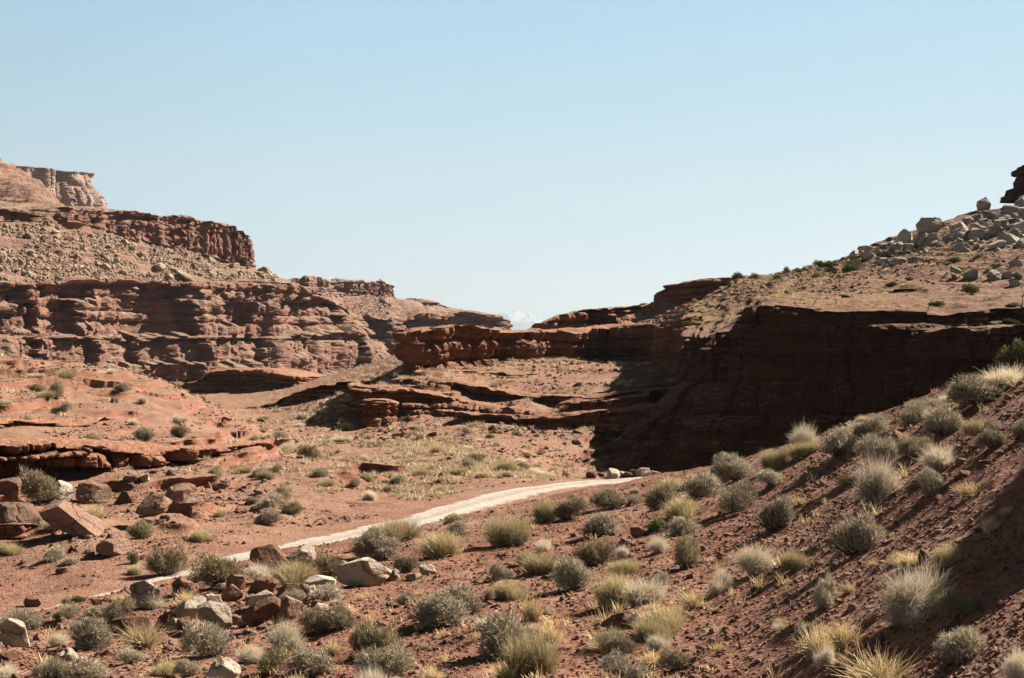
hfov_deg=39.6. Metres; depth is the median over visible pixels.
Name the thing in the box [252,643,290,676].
shrub
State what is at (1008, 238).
boulder
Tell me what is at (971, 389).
shrub
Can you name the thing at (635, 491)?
grassy bush
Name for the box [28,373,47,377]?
shrub
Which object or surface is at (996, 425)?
shrub
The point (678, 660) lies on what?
shrub
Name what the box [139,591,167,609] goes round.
shrub
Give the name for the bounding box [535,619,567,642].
grass tuft
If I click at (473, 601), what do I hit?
shrub
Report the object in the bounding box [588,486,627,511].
shrub
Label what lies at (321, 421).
shrub
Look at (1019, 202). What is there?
boulder
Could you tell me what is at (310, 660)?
shrub
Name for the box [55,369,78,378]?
grassy bush
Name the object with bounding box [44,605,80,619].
shrub
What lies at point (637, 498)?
shrub
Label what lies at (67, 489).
boulder
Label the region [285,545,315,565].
boulder
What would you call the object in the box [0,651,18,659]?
boulder
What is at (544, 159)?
sky
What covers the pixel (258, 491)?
boulder
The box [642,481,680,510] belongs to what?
shrub
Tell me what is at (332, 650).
grass tuft
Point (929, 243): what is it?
boulder
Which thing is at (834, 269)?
rock
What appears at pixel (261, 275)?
talus block
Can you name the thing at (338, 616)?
shrub
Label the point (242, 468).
grassy bush
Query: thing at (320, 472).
shrub
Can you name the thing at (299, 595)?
shrub
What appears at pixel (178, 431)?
shrub
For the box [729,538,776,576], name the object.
shrub
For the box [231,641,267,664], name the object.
shrub
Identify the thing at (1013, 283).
boulder
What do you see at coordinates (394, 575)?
boulder
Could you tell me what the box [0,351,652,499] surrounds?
dry grass
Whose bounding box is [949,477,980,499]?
grass tuft
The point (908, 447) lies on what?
shrub
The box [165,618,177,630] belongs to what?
boulder
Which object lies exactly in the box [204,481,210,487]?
boulder
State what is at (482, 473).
grass tuft
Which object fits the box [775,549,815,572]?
grassy bush
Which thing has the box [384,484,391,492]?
shrub
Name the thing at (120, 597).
grass tuft
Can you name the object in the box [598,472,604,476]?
boulder
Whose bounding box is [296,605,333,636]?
shrub
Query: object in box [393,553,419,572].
shrub
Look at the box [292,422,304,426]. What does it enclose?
shrub
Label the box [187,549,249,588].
shrub
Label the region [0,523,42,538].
ledge
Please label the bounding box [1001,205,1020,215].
boulder
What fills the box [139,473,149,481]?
boulder
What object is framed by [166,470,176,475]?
boulder
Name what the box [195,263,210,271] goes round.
talus block
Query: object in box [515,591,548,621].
grass tuft
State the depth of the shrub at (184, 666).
17.17 m
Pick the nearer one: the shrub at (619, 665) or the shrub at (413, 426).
the shrub at (619, 665)
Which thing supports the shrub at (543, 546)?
on the ground at (112, 573)
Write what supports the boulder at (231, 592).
on the ground at (112, 573)
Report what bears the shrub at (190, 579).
on the ground at (112, 573)
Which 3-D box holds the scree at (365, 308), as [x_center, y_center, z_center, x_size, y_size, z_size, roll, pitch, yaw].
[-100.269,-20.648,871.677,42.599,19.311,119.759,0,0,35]
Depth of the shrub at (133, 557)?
40.92 m
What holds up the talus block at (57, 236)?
on the mesa at (198, 327)
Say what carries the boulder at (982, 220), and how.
on the hill at (755, 378)
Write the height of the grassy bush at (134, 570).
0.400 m
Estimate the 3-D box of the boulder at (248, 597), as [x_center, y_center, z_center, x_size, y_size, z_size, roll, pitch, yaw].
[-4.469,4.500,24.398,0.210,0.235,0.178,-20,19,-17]
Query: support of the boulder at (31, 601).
on the ground at (112, 573)
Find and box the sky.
[0,0,1023,319]
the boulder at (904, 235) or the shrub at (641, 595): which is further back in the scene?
the boulder at (904, 235)
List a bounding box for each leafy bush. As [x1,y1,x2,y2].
[71,595,86,602]
[643,517,667,531]
[730,272,744,279]
[773,273,782,279]
[793,267,802,272]
[812,260,823,266]
[823,260,838,267]
[842,258,862,271]
[886,281,896,285]
[928,301,945,305]
[947,256,961,261]
[960,283,979,293]
[991,338,1023,369]
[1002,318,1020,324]
[1005,302,1019,306]
[1012,272,1022,278]
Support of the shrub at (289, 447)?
on the ground at (112, 573)
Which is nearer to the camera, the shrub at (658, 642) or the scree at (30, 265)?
the shrub at (658, 642)
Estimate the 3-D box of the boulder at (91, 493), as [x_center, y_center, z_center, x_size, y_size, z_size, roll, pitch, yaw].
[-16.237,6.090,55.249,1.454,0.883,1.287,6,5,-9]
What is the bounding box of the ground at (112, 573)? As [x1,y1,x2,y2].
[0,355,1023,677]
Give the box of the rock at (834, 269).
[831,266,840,273]
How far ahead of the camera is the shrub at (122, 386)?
82.36 m
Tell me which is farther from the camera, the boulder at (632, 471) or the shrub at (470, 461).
the shrub at (470, 461)
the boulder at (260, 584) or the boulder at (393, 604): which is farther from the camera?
the boulder at (260, 584)
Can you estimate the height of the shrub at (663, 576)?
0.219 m
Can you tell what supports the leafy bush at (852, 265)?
on the hill at (755, 378)
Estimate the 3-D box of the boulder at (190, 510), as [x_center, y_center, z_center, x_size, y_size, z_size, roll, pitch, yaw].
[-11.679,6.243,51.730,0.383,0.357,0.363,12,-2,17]
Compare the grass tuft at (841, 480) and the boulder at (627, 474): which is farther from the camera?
the boulder at (627, 474)
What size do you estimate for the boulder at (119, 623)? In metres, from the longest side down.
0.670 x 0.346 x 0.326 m
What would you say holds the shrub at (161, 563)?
on the ground at (112, 573)
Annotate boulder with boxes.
[0,476,21,501]
[0,502,43,529]
[0,618,29,647]
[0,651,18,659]
[23,595,40,606]
[39,500,106,537]
[55,567,68,573]
[56,480,72,501]
[57,647,78,661]
[74,641,87,648]
[75,482,112,503]
[91,598,101,605]
[96,537,131,556]
[105,533,115,538]
[108,615,149,633]
[114,491,136,503]
[118,588,130,598]
[123,473,140,481]
[129,581,161,608]
[135,495,172,516]
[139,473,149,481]
[155,519,166,524]
[155,608,176,625]
[158,637,167,644]
[159,515,170,520]
[164,483,195,502]
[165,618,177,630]
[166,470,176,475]
[171,590,179,597]
[172,577,195,594]
[175,595,206,619]
[176,616,192,629]
[185,507,196,514]
[197,600,231,629]
[203,657,240,677]
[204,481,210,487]
[204,593,222,602]
[212,482,227,489]
[213,583,225,590]
[219,480,229,487]
[221,584,242,600]
[226,574,245,589]
[232,614,240,624]
[236,618,247,626]
[241,596,280,627]
[244,635,255,643]
[245,593,253,604]
[247,576,278,594]
[247,590,274,605]
[250,504,262,511]
[250,544,289,569]
[253,489,264,494]
[270,594,303,622]
[277,586,284,596]
[284,583,310,599]
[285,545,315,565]
[304,575,335,587]
[311,599,321,608]
[315,603,328,609]
[336,557,391,586]
[358,398,399,427]
[385,602,401,607]
[386,568,399,581]
[405,573,421,580]
[418,562,436,575]
[543,604,556,614]
[585,470,597,477]
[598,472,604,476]
[600,611,639,629]
[606,468,619,477]
[622,472,633,476]
[629,469,636,476]
[630,526,644,536]
[635,467,649,476]
[848,255,859,260]
[849,250,858,255]
[857,245,872,251]
[863,250,876,259]
[873,247,881,253]
[876,257,888,264]
[878,243,888,249]
[887,243,902,250]
[889,241,902,247]
[889,257,905,264]
[897,229,912,243]
[904,243,916,249]
[908,256,921,262]
[911,232,925,243]
[915,217,946,234]
[919,233,927,243]
[924,240,937,246]
[927,233,940,241]
[942,233,954,239]
[943,236,952,241]
[949,221,965,232]
[950,266,961,273]
[953,226,967,233]
[953,231,968,239]
[953,242,970,250]
[953,245,963,251]
[962,217,973,224]
[963,269,979,279]
[968,228,985,238]
[971,237,979,241]
[972,214,982,220]
[975,224,986,229]
[976,197,990,210]
[977,218,987,223]
[979,211,994,219]
[980,222,988,226]
[986,226,1002,235]
[987,270,1001,279]
[988,240,1006,249]
[993,219,1009,230]
[995,214,1005,219]
[996,232,1019,243]
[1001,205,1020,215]
[1001,271,1012,277]
[1008,228,1020,235]
[1008,260,1022,266]
[1009,221,1023,232]
[1009,280,1020,286]
[1011,218,1023,223]
[1012,213,1018,217]
[1014,196,1023,206]
[1016,238,1023,247]
[1017,209,1023,215]
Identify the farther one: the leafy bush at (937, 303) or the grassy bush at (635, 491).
the leafy bush at (937, 303)
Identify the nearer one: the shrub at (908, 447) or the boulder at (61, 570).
the shrub at (908, 447)
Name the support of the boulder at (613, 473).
on the ground at (112, 573)
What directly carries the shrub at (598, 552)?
on the ground at (112, 573)
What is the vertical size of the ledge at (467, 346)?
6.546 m
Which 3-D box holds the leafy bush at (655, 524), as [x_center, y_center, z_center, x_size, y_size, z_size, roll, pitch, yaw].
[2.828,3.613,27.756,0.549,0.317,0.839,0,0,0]
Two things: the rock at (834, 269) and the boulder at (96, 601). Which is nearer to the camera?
the boulder at (96, 601)
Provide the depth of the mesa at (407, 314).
896.89 m
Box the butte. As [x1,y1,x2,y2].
[16,166,106,208]
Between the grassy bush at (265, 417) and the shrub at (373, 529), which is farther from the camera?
the grassy bush at (265, 417)
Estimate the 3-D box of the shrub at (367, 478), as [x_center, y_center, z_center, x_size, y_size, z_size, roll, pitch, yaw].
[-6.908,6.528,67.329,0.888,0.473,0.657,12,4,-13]
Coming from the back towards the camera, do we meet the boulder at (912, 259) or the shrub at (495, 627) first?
the boulder at (912, 259)
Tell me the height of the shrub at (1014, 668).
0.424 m
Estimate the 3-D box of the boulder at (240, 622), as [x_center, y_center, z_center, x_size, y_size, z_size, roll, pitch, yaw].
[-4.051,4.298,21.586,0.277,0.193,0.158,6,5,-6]
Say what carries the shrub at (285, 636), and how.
on the ground at (112, 573)
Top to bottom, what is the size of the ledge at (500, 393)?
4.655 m
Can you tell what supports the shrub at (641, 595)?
on the ground at (112, 573)
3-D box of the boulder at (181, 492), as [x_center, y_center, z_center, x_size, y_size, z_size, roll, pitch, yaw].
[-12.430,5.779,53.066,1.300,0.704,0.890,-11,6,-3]
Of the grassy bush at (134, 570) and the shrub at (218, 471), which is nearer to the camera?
the grassy bush at (134, 570)
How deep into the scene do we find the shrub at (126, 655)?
18.38 m
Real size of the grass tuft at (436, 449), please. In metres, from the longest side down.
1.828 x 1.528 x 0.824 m
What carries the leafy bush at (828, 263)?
on the hill at (755, 378)
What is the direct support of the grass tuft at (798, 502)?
on the ground at (112, 573)
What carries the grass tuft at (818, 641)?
on the ground at (112, 573)
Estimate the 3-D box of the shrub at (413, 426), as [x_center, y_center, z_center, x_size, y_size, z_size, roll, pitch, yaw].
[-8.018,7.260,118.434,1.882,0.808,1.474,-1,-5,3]
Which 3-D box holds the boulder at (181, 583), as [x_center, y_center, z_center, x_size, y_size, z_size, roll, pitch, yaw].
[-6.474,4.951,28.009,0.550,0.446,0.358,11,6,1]
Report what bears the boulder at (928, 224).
on the hill at (755, 378)
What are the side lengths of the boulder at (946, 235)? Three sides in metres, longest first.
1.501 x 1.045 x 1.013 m
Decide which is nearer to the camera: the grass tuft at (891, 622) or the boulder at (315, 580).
the grass tuft at (891, 622)
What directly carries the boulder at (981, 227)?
on the hill at (755, 378)
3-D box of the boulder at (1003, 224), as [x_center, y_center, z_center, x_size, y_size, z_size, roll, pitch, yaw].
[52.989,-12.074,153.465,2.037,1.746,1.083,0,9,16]
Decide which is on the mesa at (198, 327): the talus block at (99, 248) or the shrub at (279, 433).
the talus block at (99, 248)
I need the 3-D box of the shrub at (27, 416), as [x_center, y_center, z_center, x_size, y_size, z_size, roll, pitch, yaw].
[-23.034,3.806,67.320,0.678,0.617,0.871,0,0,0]
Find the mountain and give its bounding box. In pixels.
[497,309,543,329]
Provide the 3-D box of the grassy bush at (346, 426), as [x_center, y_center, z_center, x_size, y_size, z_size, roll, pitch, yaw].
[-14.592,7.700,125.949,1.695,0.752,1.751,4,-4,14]
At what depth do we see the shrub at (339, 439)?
107.63 m
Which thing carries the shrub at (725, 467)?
on the ground at (112, 573)
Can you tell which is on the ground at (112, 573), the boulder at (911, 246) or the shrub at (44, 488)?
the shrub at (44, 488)
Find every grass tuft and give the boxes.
[109,615,180,649]
[112,592,129,601]
[173,586,199,603]
[318,636,351,655]
[353,591,369,600]
[417,438,432,446]
[417,664,447,677]
[419,641,427,648]
[423,441,446,452]
[472,470,492,477]
[481,659,506,677]
[495,660,520,677]
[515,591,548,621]
[522,450,531,454]
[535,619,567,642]
[584,638,605,651]
[632,646,661,668]
[662,586,712,610]
[771,617,789,624]
[786,495,808,505]
[789,620,837,664]
[818,637,924,677]
[821,615,865,649]
[831,473,853,485]
[838,578,855,596]
[854,415,866,421]
[864,557,881,566]
[879,611,900,625]
[886,550,929,568]
[899,431,912,439]
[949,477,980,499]
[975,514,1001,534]
[997,505,1013,515]
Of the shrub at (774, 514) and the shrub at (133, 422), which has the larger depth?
the shrub at (133, 422)
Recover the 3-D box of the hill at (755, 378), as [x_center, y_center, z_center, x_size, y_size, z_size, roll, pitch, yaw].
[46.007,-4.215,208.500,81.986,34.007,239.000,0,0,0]
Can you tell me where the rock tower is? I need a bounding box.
[999,165,1023,203]
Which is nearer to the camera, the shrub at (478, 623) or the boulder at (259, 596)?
the shrub at (478, 623)
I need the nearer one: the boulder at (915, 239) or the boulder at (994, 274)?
the boulder at (994, 274)
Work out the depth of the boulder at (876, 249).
162.26 m
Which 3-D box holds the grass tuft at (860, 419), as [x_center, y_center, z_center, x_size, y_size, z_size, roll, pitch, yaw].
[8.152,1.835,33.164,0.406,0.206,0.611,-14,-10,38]
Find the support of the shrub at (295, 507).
on the ground at (112, 573)
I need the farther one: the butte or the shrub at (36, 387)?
the butte
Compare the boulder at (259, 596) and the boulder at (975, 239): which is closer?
the boulder at (259, 596)
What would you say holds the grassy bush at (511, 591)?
on the ground at (112, 573)
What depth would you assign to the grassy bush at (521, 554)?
25.93 m
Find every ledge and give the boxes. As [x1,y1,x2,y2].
[0,417,108,427]
[0,437,294,478]
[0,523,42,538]
[175,367,326,393]
[195,417,232,426]
[247,380,373,407]
[342,382,655,439]
[390,323,698,385]
[399,378,673,402]
[405,298,502,316]
[454,409,609,434]
[462,370,536,375]
[529,305,647,329]
[556,392,650,409]
[653,277,731,306]
[836,270,866,275]
[885,289,912,292]
[905,324,1023,358]
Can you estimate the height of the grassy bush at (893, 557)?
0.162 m
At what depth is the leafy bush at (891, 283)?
127.19 m
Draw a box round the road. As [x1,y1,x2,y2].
[0,477,641,618]
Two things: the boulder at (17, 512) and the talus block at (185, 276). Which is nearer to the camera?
the boulder at (17, 512)
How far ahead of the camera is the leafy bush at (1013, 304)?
106.28 m
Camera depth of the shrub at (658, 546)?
23.16 m
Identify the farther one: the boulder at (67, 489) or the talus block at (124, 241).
the talus block at (124, 241)
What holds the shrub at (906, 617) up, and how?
on the ground at (112, 573)
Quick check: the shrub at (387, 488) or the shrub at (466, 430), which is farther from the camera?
the shrub at (466, 430)
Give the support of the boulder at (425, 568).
on the ground at (112, 573)
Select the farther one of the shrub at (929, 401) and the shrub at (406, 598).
the shrub at (929, 401)
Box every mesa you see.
[0,201,389,384]
[287,275,512,355]
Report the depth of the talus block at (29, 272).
446.97 m
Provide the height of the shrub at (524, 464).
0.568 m
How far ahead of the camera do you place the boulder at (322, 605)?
21.32 m
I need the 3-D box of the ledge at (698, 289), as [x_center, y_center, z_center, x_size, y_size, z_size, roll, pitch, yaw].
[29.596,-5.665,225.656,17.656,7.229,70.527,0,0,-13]
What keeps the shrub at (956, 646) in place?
on the ground at (112, 573)
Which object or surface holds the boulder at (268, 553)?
on the ground at (112, 573)
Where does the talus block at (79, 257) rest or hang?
on the mesa at (198, 327)
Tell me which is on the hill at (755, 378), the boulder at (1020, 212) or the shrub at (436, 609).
the boulder at (1020, 212)
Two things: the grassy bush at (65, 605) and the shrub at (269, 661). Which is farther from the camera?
the grassy bush at (65, 605)
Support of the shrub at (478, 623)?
on the ground at (112, 573)
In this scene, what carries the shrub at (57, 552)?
on the ground at (112, 573)
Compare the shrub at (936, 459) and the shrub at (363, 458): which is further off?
the shrub at (363, 458)
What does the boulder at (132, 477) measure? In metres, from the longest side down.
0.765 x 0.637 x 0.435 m
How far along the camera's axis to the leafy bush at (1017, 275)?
127.73 m
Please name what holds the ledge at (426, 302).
on the mesa at (407, 314)
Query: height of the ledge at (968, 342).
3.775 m
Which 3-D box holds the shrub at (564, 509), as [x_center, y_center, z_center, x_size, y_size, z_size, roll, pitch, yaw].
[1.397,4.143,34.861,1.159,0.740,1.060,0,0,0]
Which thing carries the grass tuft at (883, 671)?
on the ground at (112, 573)
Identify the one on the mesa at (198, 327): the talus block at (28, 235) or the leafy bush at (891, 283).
the talus block at (28, 235)
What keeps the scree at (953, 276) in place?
on the hill at (755, 378)
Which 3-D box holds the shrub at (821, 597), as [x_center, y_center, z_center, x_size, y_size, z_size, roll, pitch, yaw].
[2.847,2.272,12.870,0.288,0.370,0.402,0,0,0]
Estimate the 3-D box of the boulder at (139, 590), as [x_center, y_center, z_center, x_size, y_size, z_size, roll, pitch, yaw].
[-6.574,4.644,25.560,0.641,0.604,0.361,0,0,32]
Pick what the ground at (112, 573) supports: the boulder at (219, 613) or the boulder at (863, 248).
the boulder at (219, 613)
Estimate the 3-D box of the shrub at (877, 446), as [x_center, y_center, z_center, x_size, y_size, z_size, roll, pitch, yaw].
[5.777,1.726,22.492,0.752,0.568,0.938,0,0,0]
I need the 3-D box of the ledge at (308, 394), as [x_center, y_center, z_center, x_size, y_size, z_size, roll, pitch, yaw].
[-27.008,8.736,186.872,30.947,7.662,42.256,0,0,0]
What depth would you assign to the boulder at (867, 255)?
160.88 m
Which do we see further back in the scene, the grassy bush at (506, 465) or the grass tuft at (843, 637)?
the grassy bush at (506, 465)
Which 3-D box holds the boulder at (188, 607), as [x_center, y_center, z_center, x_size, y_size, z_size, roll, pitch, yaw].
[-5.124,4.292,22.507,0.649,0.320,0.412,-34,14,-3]
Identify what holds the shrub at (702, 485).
on the ground at (112, 573)
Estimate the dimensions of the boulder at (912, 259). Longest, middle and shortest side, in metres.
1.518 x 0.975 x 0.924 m
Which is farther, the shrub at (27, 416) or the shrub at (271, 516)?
the shrub at (27, 416)
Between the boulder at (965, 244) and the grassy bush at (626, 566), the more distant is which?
the boulder at (965, 244)
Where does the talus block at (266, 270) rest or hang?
on the mesa at (198, 327)
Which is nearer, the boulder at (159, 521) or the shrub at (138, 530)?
the shrub at (138, 530)
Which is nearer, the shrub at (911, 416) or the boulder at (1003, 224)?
the shrub at (911, 416)
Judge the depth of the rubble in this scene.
81.53 m
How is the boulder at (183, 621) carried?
on the ground at (112, 573)
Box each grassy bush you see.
[0,539,26,555]
[35,390,56,398]
[38,520,60,530]
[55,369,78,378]
[57,602,80,610]
[80,503,108,518]
[125,563,144,574]
[149,657,176,675]
[188,527,219,542]
[211,507,227,517]
[234,466,253,473]
[253,469,278,479]
[255,415,270,419]
[257,556,324,587]
[317,479,341,486]
[339,422,353,429]
[368,515,429,543]
[405,526,472,558]
[409,467,431,476]
[434,484,446,490]
[436,477,445,482]
[446,466,468,474]
[477,508,535,546]
[486,577,531,600]
[494,458,517,470]
[495,624,569,675]
[511,549,540,565]
[516,550,564,573]
[527,494,563,521]
[584,565,637,608]
[590,625,628,645]
[601,557,641,576]
[625,615,683,640]
[629,486,640,494]
[629,597,691,629]
[655,474,689,491]
[657,492,701,519]
[753,447,791,469]
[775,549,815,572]
[783,438,822,458]
[885,549,906,565]
[921,539,968,567]
[953,417,997,435]
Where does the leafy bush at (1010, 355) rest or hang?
on the ground at (112, 573)
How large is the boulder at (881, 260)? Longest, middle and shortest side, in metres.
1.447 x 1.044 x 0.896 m
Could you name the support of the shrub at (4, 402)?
on the ground at (112, 573)
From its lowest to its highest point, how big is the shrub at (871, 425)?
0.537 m
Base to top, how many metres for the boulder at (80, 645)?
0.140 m
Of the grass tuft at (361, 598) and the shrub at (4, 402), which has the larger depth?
the shrub at (4, 402)
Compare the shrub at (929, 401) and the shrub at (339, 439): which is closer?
the shrub at (929, 401)
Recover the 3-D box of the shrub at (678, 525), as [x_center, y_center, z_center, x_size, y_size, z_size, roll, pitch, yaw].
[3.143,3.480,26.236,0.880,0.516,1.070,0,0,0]
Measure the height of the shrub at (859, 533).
0.527 m
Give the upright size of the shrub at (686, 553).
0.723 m
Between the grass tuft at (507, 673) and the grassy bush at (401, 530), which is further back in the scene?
the grassy bush at (401, 530)
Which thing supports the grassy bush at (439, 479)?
on the ground at (112, 573)
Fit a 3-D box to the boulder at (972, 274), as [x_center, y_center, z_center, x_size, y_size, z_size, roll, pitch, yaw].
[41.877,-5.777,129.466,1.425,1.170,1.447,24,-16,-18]
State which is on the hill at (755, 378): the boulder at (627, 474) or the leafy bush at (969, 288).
the leafy bush at (969, 288)
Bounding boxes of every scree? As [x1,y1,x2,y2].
[0,221,277,284]
[318,290,390,318]
[685,209,1023,313]
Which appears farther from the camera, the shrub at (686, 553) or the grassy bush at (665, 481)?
the grassy bush at (665, 481)
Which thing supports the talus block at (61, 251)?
on the mesa at (198, 327)
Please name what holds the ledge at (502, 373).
on the ground at (112, 573)
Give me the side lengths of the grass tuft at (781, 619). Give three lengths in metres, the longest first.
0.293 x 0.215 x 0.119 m
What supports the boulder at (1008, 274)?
on the hill at (755, 378)
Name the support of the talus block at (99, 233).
on the mesa at (198, 327)
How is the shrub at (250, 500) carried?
on the ground at (112, 573)
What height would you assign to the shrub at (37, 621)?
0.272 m
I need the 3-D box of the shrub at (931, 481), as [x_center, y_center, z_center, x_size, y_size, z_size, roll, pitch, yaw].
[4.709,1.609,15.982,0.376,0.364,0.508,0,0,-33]
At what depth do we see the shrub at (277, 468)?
64.73 m
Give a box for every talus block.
[0,250,6,262]
[0,262,7,267]
[22,270,32,276]
[24,233,34,238]
[52,233,60,239]
[55,249,63,255]
[74,254,82,260]
[92,231,102,237]
[92,246,102,251]
[100,263,110,269]
[121,239,129,243]
[153,262,165,270]
[167,274,173,279]
[176,270,191,281]
[191,263,197,269]
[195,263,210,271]
[206,256,215,260]
[256,272,265,278]
[260,267,273,274]
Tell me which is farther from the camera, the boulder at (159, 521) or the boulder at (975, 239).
the boulder at (975, 239)
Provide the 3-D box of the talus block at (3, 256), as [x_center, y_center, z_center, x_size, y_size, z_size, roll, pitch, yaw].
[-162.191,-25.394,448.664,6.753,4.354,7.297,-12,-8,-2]
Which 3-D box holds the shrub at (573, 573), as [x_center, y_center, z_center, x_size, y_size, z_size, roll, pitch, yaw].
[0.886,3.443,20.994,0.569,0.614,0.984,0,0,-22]
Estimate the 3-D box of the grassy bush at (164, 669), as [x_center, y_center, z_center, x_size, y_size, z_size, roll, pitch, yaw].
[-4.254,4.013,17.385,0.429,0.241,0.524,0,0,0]
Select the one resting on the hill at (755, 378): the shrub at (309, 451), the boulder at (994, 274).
the boulder at (994, 274)
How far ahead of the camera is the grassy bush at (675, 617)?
15.96 m
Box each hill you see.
[0,158,63,204]
[604,205,1023,472]
[616,299,698,324]
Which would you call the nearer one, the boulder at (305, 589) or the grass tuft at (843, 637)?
the grass tuft at (843, 637)
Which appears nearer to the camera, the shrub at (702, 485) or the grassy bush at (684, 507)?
the grassy bush at (684, 507)
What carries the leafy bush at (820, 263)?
on the hill at (755, 378)
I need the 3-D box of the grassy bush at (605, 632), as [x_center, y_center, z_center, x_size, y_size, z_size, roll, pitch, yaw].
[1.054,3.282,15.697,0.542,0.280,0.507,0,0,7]
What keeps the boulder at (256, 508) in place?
on the ground at (112, 573)
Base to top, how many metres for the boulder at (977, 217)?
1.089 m
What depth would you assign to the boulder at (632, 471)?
67.00 m
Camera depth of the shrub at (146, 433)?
67.67 m
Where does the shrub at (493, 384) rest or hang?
on the ground at (112, 573)
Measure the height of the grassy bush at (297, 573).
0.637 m
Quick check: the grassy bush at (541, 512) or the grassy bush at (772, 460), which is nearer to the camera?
the grassy bush at (772, 460)
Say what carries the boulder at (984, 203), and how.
on the hill at (755, 378)
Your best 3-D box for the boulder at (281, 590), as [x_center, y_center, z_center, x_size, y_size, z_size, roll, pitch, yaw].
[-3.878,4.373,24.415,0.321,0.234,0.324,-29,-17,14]
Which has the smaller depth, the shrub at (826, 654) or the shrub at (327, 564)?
the shrub at (826, 654)
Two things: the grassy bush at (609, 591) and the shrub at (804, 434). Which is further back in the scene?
the shrub at (804, 434)
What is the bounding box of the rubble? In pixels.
[0,356,648,604]
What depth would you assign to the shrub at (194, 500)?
52.19 m
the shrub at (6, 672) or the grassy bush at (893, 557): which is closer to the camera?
the grassy bush at (893, 557)
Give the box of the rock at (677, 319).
[673,311,689,323]
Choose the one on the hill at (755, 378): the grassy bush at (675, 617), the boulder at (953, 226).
the boulder at (953, 226)
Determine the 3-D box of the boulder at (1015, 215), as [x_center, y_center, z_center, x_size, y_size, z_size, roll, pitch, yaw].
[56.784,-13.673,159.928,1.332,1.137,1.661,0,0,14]
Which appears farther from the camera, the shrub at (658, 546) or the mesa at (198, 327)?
the mesa at (198, 327)
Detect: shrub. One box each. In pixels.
[0,397,12,404]
[0,606,39,629]
[0,662,23,677]
[18,465,74,503]
[20,414,32,419]
[25,383,46,391]
[27,614,46,628]
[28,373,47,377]
[29,655,72,677]
[39,544,66,562]
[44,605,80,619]
[45,626,70,646]
[48,378,64,399]
[51,400,72,412]
[60,596,71,604]
[60,655,115,677]
[61,557,79,565]
[67,615,116,649]
[79,604,108,618]
[86,432,100,439]
[98,367,115,373]
[103,595,135,622]
[112,647,152,662]
[113,382,131,391]
[124,518,153,538]
[126,548,139,563]
[127,418,138,424]
[131,426,156,440]
[137,394,148,404]
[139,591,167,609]
[143,541,188,576]
[169,421,191,437]
[171,658,201,676]
[172,413,191,422]
[177,616,234,660]
[185,496,200,506]
[186,573,203,582]
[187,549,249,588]
[208,464,223,479]
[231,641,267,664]
[241,558,273,580]
[244,496,259,503]
[248,435,259,440]
[250,466,266,477]
[252,491,283,509]
[252,507,284,524]
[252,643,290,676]
[259,615,313,651]
[265,465,273,470]
[270,483,294,502]
[272,430,288,438]
[273,463,282,472]
[279,439,298,451]
[281,500,303,514]
[282,643,344,675]
[283,589,305,600]
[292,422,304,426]
[295,443,321,458]
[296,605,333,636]
[307,581,344,600]
[309,547,341,576]
[312,467,328,476]
[317,419,325,423]
[319,600,362,629]
[325,451,333,456]
[329,433,348,441]
[346,615,406,658]
[348,527,389,558]
[349,477,359,486]
[349,640,417,677]
[351,534,409,560]
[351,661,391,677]
[352,526,390,543]
[358,472,374,481]
[359,454,371,460]
[363,489,377,499]
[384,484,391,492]
[389,472,407,482]
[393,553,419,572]
[394,589,415,604]
[405,588,472,629]
[408,423,421,429]
[437,582,494,613]
[442,512,467,523]
[444,519,470,534]
[460,456,476,466]
[461,606,537,662]
[462,427,473,433]
[468,452,483,461]
[473,614,487,629]
[482,589,494,601]
[485,432,495,437]
[486,561,514,579]
[490,382,497,387]
[499,470,515,476]
[512,531,529,546]
[516,461,530,468]
[527,468,540,473]
[527,620,543,634]
[531,536,554,551]
[534,469,557,477]
[546,495,590,520]
[549,550,596,591]
[572,536,616,564]
[576,510,620,534]
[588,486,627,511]
[595,631,638,652]
[597,647,651,677]
[614,541,629,558]
[618,572,679,608]
[627,493,643,504]
[641,529,669,555]
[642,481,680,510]
[644,631,674,649]
[654,570,669,583]
[656,646,691,672]
[662,513,704,536]
[670,527,703,568]
[675,469,726,498]
[703,575,729,594]
[706,451,756,481]
[712,566,736,590]
[714,477,759,513]
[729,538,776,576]
[749,492,797,530]
[750,272,759,279]
[753,467,784,484]
[770,619,786,632]
[783,266,790,272]
[784,421,820,448]
[790,618,832,645]
[799,470,819,480]
[810,569,838,608]
[811,271,822,277]
[811,639,835,670]
[818,422,862,456]
[822,511,891,555]
[844,446,911,510]
[848,415,890,440]
[851,431,899,464]
[866,556,960,621]
[877,597,932,628]
[895,434,935,457]
[896,397,928,427]
[904,397,940,410]
[910,466,945,495]
[915,441,961,470]
[916,624,988,670]
[918,397,966,435]
[930,584,987,621]
[936,395,951,405]
[940,372,1005,405]
[972,361,1023,390]
[972,427,1011,448]
[973,252,985,256]
[980,416,1004,432]
[993,642,1023,677]
[1008,418,1023,439]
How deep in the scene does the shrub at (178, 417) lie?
76.16 m
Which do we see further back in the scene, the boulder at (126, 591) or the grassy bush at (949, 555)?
the boulder at (126, 591)
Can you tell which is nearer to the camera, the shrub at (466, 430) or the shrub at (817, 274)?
the shrub at (466, 430)
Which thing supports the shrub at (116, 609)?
on the ground at (112, 573)
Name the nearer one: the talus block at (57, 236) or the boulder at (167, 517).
the boulder at (167, 517)
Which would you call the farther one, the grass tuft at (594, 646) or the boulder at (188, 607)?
the boulder at (188, 607)

